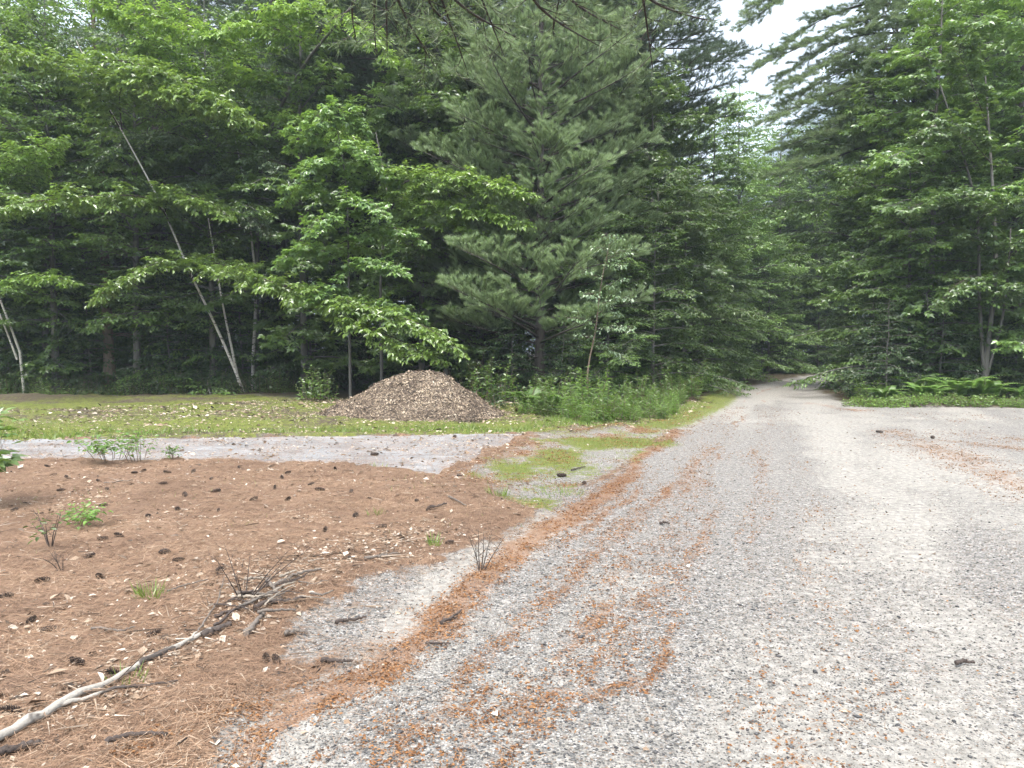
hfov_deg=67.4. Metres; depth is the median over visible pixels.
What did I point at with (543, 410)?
weed clump
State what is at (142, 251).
broadleaf tree
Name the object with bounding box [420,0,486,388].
pine tree
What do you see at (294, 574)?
stick
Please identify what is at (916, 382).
fern
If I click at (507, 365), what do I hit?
understory tree
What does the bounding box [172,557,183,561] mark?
pine cone
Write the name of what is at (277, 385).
leafy shrub
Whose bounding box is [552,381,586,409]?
weed clump
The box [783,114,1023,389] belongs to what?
broadleaf tree
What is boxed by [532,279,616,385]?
understory tree
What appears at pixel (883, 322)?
broadleaf tree
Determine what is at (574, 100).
pine tree
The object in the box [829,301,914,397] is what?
understory tree
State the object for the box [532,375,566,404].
weed clump
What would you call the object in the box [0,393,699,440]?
lawn
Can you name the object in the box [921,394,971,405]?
leafy shrub
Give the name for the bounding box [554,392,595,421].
weed clump
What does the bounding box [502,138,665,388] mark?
maple tree
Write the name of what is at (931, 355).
understory tree
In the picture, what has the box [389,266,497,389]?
understory tree
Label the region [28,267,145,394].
understory tree
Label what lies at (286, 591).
stick
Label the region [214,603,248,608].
stick
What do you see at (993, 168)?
broadleaf tree
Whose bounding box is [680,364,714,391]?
weed clump
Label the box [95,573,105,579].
pine cone
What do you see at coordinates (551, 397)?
fern
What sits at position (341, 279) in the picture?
understory tree
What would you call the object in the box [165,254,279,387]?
understory tree
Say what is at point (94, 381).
leafy shrub
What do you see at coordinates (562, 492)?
grass tuft
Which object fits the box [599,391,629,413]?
weed clump
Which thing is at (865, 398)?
leafy shrub
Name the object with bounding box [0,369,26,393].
leafy shrub
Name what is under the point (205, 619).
stick
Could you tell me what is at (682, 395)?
weed clump
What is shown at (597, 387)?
leafy shrub
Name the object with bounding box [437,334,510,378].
understory tree
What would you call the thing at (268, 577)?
bare shrub
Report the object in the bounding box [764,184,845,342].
broadleaf tree
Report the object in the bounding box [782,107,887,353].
pine tree
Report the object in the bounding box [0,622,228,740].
fallen branch
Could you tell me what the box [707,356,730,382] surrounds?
leafy shrub
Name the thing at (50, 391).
leafy shrub
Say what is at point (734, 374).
weed clump
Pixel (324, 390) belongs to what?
leafy shrub
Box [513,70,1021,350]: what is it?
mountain
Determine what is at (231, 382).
leafy shrub
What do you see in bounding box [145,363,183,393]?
leafy shrub
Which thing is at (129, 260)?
understory tree
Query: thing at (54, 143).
birch tree
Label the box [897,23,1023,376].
maple tree
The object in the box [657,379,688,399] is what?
weed clump
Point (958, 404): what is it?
leafy shrub
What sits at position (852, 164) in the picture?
pine tree
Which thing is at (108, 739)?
stick
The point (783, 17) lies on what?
sky
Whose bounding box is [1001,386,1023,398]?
fern
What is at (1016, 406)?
leafy shrub
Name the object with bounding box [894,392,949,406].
leafy shrub
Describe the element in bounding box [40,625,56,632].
pine cone
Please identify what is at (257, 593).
stick
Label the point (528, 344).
understory tree
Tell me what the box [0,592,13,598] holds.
pine cone
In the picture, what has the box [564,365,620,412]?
weed clump
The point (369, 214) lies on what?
pine tree
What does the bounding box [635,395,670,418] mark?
weed clump
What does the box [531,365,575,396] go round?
leafy shrub
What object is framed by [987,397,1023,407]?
leafy shrub
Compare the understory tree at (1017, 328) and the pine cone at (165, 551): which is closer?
the pine cone at (165, 551)
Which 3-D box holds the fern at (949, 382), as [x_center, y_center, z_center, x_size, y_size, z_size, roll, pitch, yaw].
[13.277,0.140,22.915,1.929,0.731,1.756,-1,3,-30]
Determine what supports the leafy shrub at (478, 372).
on the forest ground at (60, 658)
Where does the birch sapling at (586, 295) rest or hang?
on the lawn at (89, 401)
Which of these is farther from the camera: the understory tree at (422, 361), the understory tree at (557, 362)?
the understory tree at (422, 361)
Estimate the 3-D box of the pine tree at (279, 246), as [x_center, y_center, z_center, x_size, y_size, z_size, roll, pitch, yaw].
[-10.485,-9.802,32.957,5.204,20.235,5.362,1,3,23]
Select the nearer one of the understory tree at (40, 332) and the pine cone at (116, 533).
the pine cone at (116, 533)
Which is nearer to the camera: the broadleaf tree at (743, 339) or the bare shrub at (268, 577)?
the bare shrub at (268, 577)
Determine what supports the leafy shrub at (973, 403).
on the forest ground at (60, 658)
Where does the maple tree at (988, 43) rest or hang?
on the forest ground at (60, 658)
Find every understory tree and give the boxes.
[0,247,92,385]
[0,290,70,386]
[0,298,50,387]
[0,312,28,390]
[2,270,96,386]
[6,303,62,376]
[11,291,131,392]
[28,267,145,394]
[80,311,129,383]
[82,254,192,392]
[87,258,197,393]
[94,292,160,376]
[102,306,173,390]
[112,270,219,394]
[145,280,227,393]
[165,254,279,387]
[172,292,247,388]
[176,252,289,393]
[192,289,249,368]
[224,297,300,388]
[242,301,312,380]
[245,300,315,371]
[251,246,385,390]
[280,272,371,383]
[293,280,337,378]
[316,262,394,384]
[324,277,397,390]
[326,276,398,383]
[340,284,400,384]
[352,298,404,390]
[355,292,431,389]
[364,278,441,382]
[364,279,464,386]
[388,302,534,388]
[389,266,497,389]
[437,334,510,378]
[454,332,534,385]
[475,311,548,402]
[492,249,594,389]
[504,305,576,386]
[518,314,597,397]
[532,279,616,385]
[584,269,672,387]
[732,283,772,369]
[743,294,804,372]
[759,321,810,373]
[760,294,830,371]
[796,285,852,371]
[806,290,863,365]
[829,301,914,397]
[830,298,924,402]
[884,278,1003,398]
[961,280,1023,396]
[981,252,1023,381]
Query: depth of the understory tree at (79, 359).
28.79 m
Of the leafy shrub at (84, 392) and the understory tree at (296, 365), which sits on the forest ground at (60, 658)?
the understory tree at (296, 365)
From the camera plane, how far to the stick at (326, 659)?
3.73 m
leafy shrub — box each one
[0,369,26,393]
[12,380,40,393]
[28,372,66,394]
[29,385,76,394]
[64,374,103,393]
[78,385,113,394]
[79,374,117,391]
[104,383,131,394]
[112,369,146,395]
[119,387,156,395]
[122,377,155,394]
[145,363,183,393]
[159,370,199,392]
[181,374,206,392]
[192,363,223,391]
[196,371,240,393]
[218,378,247,393]
[232,387,259,393]
[237,370,274,393]
[261,365,293,392]
[269,385,302,392]
[278,371,299,389]
[289,372,323,391]
[295,364,339,402]
[305,367,336,394]
[449,349,505,399]
[465,354,525,403]
[483,385,526,409]
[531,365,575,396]
[568,372,627,402]
[621,379,646,401]
[646,359,707,400]
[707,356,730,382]
[734,352,761,373]
[840,395,898,407]
[841,398,882,407]
[845,378,884,397]
[848,394,891,403]
[852,397,897,406]
[858,388,886,401]
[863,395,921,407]
[869,397,901,406]
[883,394,924,405]
[887,393,939,404]
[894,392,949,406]
[906,394,947,403]
[907,392,964,403]
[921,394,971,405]
[933,392,991,407]
[939,396,975,406]
[952,393,1002,405]
[958,396,988,403]
[962,393,1011,407]
[979,397,1015,405]
[982,393,1023,406]
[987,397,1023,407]
[994,397,1023,407]
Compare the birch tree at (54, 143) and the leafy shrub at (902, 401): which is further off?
the birch tree at (54, 143)
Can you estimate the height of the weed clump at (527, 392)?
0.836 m
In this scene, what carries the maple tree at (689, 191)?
on the forest ground at (60, 658)
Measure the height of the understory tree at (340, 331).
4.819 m
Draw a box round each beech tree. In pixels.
[82,0,399,388]
[316,132,542,380]
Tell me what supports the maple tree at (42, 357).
on the forest ground at (60, 658)
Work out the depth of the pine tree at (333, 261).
41.51 m
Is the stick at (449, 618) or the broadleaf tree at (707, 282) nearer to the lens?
the stick at (449, 618)
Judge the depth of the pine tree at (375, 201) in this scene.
40.06 m
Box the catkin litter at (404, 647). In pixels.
[110,405,1023,767]
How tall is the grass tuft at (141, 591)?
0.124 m
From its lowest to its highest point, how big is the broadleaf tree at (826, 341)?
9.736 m
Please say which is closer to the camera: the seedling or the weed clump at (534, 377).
the seedling
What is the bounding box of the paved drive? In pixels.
[0,434,521,473]
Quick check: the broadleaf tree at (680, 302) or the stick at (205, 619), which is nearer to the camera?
the stick at (205, 619)
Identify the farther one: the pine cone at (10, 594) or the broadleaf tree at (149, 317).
the broadleaf tree at (149, 317)
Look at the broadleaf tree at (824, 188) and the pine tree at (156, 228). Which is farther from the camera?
the broadleaf tree at (824, 188)
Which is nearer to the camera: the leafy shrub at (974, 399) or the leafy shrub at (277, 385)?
the leafy shrub at (974, 399)
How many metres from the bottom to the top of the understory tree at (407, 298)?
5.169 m
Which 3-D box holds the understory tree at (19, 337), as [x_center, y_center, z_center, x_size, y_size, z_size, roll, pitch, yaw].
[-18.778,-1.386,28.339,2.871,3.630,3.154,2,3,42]
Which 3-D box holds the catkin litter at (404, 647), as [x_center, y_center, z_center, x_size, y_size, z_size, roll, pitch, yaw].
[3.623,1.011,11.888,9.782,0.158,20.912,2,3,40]
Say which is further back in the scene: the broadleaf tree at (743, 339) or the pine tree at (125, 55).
the pine tree at (125, 55)
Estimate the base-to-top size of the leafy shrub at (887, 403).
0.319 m
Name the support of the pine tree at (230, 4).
on the forest ground at (60, 658)
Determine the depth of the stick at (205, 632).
4.07 m
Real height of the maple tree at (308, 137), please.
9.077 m
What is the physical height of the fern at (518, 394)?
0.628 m
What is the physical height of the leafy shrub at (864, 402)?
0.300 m
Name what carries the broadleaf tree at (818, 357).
on the forest ground at (60, 658)
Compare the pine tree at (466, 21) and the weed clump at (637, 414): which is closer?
the pine tree at (466, 21)
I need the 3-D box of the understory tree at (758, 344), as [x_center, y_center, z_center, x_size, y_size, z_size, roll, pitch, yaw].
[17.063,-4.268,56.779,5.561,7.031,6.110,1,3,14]
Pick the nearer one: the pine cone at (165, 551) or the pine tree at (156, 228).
the pine cone at (165, 551)
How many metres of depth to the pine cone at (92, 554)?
5.52 m
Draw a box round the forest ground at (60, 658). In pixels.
[0,358,1023,767]
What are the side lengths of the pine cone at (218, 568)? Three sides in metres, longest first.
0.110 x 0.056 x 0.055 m
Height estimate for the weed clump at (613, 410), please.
0.834 m
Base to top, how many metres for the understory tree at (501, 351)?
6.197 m
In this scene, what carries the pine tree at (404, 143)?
on the forest ground at (60, 658)
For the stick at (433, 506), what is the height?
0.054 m
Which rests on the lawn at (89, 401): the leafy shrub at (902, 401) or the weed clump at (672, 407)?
the weed clump at (672, 407)
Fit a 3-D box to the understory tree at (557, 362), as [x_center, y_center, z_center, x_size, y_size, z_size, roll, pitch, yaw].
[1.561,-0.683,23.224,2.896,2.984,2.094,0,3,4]
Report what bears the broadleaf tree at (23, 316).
on the forest ground at (60, 658)
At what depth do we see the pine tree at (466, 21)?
6.90 m
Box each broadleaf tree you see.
[0,0,132,316]
[0,0,192,390]
[0,0,280,388]
[0,1,120,331]
[0,98,181,394]
[1,0,250,318]
[53,83,149,302]
[73,0,310,387]
[77,162,176,361]
[82,117,294,394]
[169,0,384,316]
[308,242,347,364]
[344,0,568,375]
[349,93,561,388]
[376,242,436,300]
[505,240,534,363]
[546,209,663,400]
[573,176,756,393]
[578,182,714,373]
[618,195,759,386]
[637,192,768,396]
[670,200,809,381]
[675,83,812,334]
[676,249,762,370]
[678,203,793,371]
[708,135,818,326]
[725,182,776,342]
[729,230,851,373]
[732,0,1023,381]
[740,120,842,370]
[740,230,832,373]
[744,155,835,324]
[759,124,866,370]
[763,238,839,372]
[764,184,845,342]
[777,242,867,371]
[778,143,862,332]
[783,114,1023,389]
[783,115,1023,397]
[796,0,1015,317]
[808,162,1006,387]
[838,220,962,367]
[928,3,1022,306]
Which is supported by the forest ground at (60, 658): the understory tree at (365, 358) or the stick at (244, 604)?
the understory tree at (365, 358)
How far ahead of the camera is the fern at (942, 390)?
22.09 m
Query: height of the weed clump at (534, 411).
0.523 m
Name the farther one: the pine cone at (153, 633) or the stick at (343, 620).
the stick at (343, 620)
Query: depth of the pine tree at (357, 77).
27.62 m
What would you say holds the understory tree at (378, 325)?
on the forest ground at (60, 658)
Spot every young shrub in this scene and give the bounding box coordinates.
[67,429,151,461]
[107,432,158,461]
[161,445,182,459]
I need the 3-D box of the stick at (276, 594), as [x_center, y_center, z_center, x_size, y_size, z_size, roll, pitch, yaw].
[-1.393,1.254,4.580,0.032,0.022,0.371,0,3,10]
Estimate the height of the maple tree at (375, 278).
13.349 m
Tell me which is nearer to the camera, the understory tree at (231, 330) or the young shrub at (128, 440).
the young shrub at (128, 440)
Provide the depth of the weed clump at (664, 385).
24.08 m
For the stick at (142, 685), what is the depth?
3.38 m
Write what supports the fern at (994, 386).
on the forest ground at (60, 658)
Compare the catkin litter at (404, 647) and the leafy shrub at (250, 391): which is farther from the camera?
the leafy shrub at (250, 391)
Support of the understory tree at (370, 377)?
on the forest ground at (60, 658)
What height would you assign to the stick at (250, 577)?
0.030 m
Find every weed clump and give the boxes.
[514,394,543,414]
[520,377,555,408]
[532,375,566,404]
[535,386,571,416]
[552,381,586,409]
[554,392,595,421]
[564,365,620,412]
[578,402,605,423]
[588,387,639,422]
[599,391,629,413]
[618,373,657,409]
[620,399,643,418]
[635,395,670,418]
[644,383,678,405]
[648,375,676,398]
[655,392,681,414]
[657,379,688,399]
[670,371,703,395]
[670,389,686,403]
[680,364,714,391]
[725,362,743,381]
[853,375,892,400]
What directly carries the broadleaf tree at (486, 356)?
on the forest ground at (60, 658)
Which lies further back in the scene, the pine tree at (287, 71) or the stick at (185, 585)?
the pine tree at (287, 71)
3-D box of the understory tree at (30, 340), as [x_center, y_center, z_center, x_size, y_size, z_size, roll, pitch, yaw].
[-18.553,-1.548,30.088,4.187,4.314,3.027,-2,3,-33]
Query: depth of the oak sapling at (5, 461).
7.39 m
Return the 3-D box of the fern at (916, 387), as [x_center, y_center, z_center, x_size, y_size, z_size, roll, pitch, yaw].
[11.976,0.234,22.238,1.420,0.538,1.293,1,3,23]
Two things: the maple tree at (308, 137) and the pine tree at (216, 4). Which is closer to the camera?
the maple tree at (308, 137)
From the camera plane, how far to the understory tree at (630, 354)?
31.03 m
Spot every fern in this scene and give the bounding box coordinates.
[499,387,563,410]
[524,394,574,409]
[860,385,907,399]
[877,390,909,398]
[887,373,952,392]
[900,382,948,396]
[910,386,957,396]
[914,379,969,397]
[926,383,985,398]
[930,377,1001,394]
[936,374,1011,396]
[954,379,1021,397]
[995,388,1009,398]
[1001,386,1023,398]
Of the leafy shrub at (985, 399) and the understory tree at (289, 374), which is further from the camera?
the understory tree at (289, 374)
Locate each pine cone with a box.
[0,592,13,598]
[0,669,9,677]
[0,704,21,713]
[26,615,36,622]
[34,576,49,582]
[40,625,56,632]
[68,656,84,665]
[82,552,95,557]
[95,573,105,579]
[105,667,124,676]
[114,532,123,536]
[146,629,160,636]
[158,548,170,553]
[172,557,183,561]
[215,566,224,573]
[262,652,269,663]
[271,653,280,663]
[557,472,566,476]
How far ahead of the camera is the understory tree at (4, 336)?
28.29 m
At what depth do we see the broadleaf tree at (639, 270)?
23.99 m
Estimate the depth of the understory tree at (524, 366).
23.36 m
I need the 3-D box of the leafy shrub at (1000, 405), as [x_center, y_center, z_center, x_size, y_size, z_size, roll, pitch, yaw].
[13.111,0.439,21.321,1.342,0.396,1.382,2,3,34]
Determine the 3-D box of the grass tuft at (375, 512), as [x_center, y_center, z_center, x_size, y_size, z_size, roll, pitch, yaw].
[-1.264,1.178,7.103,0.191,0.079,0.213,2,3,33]
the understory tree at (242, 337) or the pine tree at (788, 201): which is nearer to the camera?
the understory tree at (242, 337)
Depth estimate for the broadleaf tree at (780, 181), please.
54.80 m
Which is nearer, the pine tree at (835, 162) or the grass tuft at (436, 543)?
the grass tuft at (436, 543)
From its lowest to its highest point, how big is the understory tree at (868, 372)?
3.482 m
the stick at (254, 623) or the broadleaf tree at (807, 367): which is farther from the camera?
the broadleaf tree at (807, 367)
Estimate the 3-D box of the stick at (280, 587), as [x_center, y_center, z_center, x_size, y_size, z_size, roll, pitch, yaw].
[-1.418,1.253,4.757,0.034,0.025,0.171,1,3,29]
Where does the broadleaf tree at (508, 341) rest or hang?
on the forest ground at (60, 658)
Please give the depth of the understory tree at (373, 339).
34.50 m
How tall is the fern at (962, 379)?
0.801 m
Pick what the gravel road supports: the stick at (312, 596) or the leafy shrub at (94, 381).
the stick at (312, 596)
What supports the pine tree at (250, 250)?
on the forest ground at (60, 658)
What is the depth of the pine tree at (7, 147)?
31.60 m
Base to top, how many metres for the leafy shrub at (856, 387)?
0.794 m
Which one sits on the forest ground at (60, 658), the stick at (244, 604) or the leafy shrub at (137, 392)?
the leafy shrub at (137, 392)
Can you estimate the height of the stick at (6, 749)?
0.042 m
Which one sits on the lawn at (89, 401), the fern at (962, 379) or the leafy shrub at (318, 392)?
the leafy shrub at (318, 392)
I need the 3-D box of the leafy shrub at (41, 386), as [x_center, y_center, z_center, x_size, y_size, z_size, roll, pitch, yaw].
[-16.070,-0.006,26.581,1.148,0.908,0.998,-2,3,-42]
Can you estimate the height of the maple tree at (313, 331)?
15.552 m
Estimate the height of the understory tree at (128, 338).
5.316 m
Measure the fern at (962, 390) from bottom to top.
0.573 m
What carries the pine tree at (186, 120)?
on the forest ground at (60, 658)
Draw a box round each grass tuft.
[103,663,149,687]
[130,576,169,599]
[366,507,385,515]
[426,532,443,546]
[484,486,510,497]
[535,487,585,497]
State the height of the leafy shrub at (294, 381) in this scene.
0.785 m
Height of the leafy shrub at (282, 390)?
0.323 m
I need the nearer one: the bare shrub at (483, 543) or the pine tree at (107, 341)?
the bare shrub at (483, 543)
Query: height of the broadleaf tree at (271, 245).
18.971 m
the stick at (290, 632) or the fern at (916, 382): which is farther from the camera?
the fern at (916, 382)
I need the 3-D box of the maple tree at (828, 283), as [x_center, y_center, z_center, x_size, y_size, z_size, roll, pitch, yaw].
[14.628,-6.299,28.972,6.913,13.349,6.510,0,3,2]
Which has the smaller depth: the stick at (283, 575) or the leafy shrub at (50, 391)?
the stick at (283, 575)
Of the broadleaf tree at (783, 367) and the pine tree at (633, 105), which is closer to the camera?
the pine tree at (633, 105)
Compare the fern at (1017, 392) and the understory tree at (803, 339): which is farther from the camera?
the understory tree at (803, 339)
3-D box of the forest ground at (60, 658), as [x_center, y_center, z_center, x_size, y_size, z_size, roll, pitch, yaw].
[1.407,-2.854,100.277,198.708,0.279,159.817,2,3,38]
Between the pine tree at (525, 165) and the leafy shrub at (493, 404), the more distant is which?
the pine tree at (525, 165)
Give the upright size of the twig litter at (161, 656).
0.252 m
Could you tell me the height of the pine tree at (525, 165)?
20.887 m
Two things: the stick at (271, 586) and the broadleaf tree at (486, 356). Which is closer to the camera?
the stick at (271, 586)
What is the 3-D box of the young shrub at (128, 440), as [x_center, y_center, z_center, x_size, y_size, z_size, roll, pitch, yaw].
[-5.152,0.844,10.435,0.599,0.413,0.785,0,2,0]
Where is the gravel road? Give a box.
[212,374,1023,767]
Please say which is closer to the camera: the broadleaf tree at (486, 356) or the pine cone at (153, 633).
the pine cone at (153, 633)
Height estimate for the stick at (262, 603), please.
0.054 m
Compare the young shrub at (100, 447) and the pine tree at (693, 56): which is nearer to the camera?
the young shrub at (100, 447)
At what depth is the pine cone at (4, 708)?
3.13 m
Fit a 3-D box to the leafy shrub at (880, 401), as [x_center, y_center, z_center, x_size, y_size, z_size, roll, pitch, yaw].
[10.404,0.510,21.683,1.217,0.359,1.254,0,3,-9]
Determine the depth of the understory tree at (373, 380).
29.47 m
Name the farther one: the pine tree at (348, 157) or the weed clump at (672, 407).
the pine tree at (348, 157)
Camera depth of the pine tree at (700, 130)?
32.32 m
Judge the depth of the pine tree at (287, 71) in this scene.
31.26 m
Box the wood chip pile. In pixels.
[297,369,524,423]
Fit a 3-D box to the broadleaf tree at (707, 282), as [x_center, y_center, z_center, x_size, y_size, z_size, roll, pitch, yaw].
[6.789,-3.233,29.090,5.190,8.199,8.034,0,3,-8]
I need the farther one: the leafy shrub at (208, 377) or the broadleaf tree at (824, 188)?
the broadleaf tree at (824, 188)
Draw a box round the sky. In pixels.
[0,0,1013,350]
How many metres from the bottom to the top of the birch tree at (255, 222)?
12.312 m
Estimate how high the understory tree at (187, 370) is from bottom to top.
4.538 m
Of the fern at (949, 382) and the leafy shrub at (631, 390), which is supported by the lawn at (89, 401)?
the leafy shrub at (631, 390)
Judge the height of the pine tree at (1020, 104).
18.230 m
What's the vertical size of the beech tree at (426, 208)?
8.576 m
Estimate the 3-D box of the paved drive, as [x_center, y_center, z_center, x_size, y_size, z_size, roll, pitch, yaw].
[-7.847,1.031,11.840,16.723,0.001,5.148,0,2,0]
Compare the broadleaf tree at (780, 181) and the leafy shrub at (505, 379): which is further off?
the broadleaf tree at (780, 181)
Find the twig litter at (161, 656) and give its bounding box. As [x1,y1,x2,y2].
[0,427,625,767]
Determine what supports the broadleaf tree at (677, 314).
on the forest ground at (60, 658)
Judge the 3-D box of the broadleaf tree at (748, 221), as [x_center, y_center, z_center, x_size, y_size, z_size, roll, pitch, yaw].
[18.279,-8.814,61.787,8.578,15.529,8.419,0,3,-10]
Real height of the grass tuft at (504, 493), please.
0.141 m
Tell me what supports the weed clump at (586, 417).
on the lawn at (89, 401)
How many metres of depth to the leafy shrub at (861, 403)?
21.32 m
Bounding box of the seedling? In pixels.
[59,499,112,529]
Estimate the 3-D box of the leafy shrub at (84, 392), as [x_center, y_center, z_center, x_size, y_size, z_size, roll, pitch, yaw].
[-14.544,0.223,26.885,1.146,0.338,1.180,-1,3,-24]
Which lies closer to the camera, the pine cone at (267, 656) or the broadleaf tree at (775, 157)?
the pine cone at (267, 656)
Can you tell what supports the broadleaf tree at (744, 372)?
on the forest ground at (60, 658)
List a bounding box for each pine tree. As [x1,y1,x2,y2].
[0,1,59,340]
[2,0,152,387]
[55,0,224,254]
[64,0,194,371]
[70,0,231,369]
[104,0,275,289]
[115,0,272,333]
[168,0,349,376]
[199,91,290,360]
[220,0,310,381]
[228,0,436,385]
[243,2,419,357]
[255,0,517,369]
[269,36,380,340]
[279,6,444,336]
[281,77,403,262]
[315,0,728,91]
[356,0,571,178]
[376,0,581,390]
[408,0,668,390]
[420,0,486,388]
[434,7,555,372]
[487,1,575,368]
[490,0,711,385]
[532,0,738,384]
[554,0,762,387]
[727,0,1015,378]
[749,154,814,332]
[781,74,887,364]
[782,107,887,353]
[831,78,935,253]
[868,1,1023,255]
[950,4,1023,390]
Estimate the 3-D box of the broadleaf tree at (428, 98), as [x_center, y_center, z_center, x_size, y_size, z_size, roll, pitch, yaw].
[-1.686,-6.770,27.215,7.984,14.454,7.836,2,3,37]
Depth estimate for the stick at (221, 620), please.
4.20 m
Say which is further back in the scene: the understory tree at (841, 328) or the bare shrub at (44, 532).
the understory tree at (841, 328)
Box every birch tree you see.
[0,37,469,391]
[0,130,84,392]
[32,27,310,387]
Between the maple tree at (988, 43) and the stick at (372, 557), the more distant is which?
the maple tree at (988, 43)
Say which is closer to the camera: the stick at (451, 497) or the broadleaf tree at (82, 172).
the stick at (451, 497)
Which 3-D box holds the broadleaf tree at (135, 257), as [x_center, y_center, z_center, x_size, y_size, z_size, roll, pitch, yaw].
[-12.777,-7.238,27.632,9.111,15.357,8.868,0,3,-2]
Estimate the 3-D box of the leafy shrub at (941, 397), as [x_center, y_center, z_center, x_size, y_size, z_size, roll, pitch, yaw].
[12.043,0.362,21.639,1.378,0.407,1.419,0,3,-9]
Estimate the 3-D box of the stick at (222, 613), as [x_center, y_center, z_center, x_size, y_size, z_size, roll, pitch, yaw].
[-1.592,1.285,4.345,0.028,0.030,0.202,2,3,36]
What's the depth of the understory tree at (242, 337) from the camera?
28.35 m
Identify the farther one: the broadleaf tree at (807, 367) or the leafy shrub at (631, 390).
the broadleaf tree at (807, 367)
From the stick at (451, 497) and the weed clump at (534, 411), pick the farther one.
the weed clump at (534, 411)
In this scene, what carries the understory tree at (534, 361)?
on the forest ground at (60, 658)
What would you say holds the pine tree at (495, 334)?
on the forest ground at (60, 658)
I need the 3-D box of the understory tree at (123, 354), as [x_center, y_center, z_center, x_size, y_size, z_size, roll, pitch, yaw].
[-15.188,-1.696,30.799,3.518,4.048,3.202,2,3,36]
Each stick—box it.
[0,739,44,755]
[91,626,134,631]
[104,730,167,742]
[121,680,177,688]
[167,579,207,591]
[197,576,224,630]
[200,621,231,638]
[213,608,235,625]
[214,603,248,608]
[214,605,245,617]
[222,576,304,605]
[228,598,256,605]
[235,590,265,594]
[237,594,272,598]
[238,592,268,606]
[243,586,278,604]
[243,612,265,635]
[244,576,263,579]
[253,596,305,608]
[257,608,295,613]
[264,584,294,605]
[265,578,277,590]
[270,591,304,593]
[272,568,321,585]
[273,581,294,591]
[278,570,311,584]
[279,570,296,577]
[284,628,307,635]
[299,595,327,598]
[310,590,332,595]
[320,657,352,662]
[335,615,366,623]
[364,552,398,559]
[425,641,450,644]
[429,502,446,507]
[439,609,461,623]
[448,495,466,505]
[954,658,974,664]
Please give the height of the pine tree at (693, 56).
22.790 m
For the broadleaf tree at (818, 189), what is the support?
on the forest ground at (60, 658)
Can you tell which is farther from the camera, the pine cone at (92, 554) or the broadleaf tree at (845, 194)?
the broadleaf tree at (845, 194)
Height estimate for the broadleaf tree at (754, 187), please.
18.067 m
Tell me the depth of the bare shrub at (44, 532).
5.75 m
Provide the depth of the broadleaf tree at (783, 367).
43.24 m
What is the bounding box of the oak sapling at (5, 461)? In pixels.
[0,407,28,471]
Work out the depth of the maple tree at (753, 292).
37.97 m
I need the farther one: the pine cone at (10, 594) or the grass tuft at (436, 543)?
the grass tuft at (436, 543)
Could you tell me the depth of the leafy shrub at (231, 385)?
26.88 m
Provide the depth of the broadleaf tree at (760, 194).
53.84 m
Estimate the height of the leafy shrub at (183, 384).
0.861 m
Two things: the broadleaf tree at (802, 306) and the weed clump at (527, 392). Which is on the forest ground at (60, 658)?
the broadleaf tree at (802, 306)
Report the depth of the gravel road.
4.61 m
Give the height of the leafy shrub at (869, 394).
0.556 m
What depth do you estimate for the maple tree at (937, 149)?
25.03 m
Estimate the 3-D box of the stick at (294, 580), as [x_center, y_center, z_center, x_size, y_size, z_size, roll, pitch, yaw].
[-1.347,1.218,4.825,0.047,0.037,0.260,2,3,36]
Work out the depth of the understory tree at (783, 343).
55.88 m
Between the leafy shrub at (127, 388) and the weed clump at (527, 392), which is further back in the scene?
the leafy shrub at (127, 388)
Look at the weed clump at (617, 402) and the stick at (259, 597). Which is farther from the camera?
the weed clump at (617, 402)
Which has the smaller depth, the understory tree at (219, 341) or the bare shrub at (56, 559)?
the bare shrub at (56, 559)
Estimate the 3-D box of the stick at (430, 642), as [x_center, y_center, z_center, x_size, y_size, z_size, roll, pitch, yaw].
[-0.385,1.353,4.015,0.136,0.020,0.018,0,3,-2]
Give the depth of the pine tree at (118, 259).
31.12 m
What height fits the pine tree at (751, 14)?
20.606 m
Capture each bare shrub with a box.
[23,511,71,545]
[40,548,76,570]
[201,541,313,601]
[462,530,508,570]
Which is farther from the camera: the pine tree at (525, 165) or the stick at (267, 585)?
the pine tree at (525, 165)
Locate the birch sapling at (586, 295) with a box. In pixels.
[560,232,636,398]
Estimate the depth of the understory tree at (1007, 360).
25.24 m
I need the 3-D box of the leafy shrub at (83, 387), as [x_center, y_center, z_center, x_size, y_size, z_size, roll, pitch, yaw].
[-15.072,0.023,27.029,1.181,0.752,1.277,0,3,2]
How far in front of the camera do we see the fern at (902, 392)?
22.35 m
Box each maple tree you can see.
[0,0,122,388]
[0,96,59,332]
[119,0,439,391]
[270,94,430,398]
[345,13,560,379]
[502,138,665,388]
[550,60,732,379]
[662,102,778,366]
[799,38,1008,385]
[814,0,1023,376]
[850,0,1023,380]
[858,0,1023,362]
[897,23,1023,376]
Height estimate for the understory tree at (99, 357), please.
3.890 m
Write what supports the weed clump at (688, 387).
on the forest ground at (60, 658)

